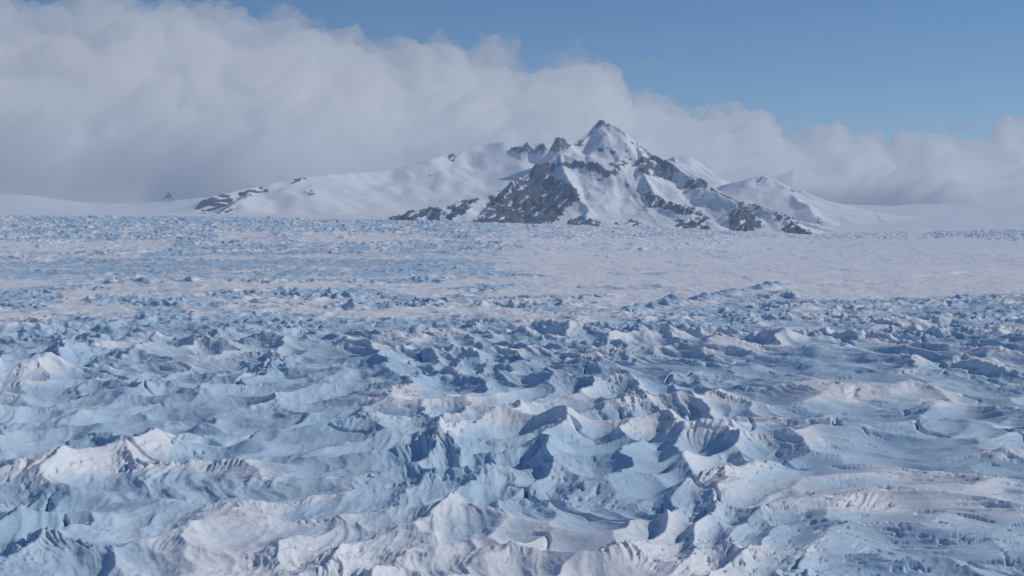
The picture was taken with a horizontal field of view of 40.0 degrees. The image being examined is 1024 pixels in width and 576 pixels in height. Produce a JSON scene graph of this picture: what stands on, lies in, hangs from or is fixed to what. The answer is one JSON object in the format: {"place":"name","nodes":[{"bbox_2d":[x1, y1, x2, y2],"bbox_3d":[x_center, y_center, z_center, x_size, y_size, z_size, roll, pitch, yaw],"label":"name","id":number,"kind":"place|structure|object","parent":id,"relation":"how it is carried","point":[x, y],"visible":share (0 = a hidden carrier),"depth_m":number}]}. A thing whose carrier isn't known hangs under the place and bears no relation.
{"place":"outdoors","nodes":[
{"label":"outdoors","id":0,"kind":"place"},
{"bbox_2d":[165,141,701,214],"bbox_3d":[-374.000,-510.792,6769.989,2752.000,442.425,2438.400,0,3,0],"label":"mountain","id":1,"kind":"structure","parent":0,"point":[477,171],"depth_m":6603.38},
{"bbox_2d":[509,142,547,163],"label":"rock pinnacle","id":2,"kind":"object","parent":1,"relation":"on","point":[526,152],"visible":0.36,"depth_m":7198.73},
{"bbox_2d":[533,137,569,166],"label":"rock pinnacle","id":3,"kind":"object","parent":1,"relation":"on","point":[560,145],"visible":0.23,"depth_m":6992.37},
{"bbox_2d":[0,194,1023,575],"bbox_3d":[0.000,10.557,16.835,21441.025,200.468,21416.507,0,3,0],"label":"glacier","id":4,"kind":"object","parent":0,"point":[218,394],"visible":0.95,"depth_m":435.42},
{"bbox_2d":[161,192,174,199],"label":"lone rock","id":5,"kind":"object","parent":4,"relation":"on","point":[168,196],"visible":1,"depth_m":8584.11},
{"bbox_2d":[0,0,1023,205],"label":"sky","id":6,"kind":"structure","parent":0,"point":[854,102]},
{"bbox_2d":[388,120,835,234],"bbox_3d":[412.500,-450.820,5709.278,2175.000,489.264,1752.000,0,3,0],"label":"mountain","id":7,"kind":"structure","parent":0,"point":[601,172],"depth_m":5372.95},
{"bbox_2d":[666,156,729,187],"bbox_3d":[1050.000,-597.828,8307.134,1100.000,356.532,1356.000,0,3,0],"label":"mountain","id":8,"kind":"structure","parent":0,"point":[709,177],"depth_m":8222.39},
{"bbox_2d":[715,176,924,226],"bbox_3d":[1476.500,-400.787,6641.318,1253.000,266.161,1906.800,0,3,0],"label":"mountain","id":9,"kind":"structure","parent":0,"point":[772,194],"depth_m":6585.95}
]}

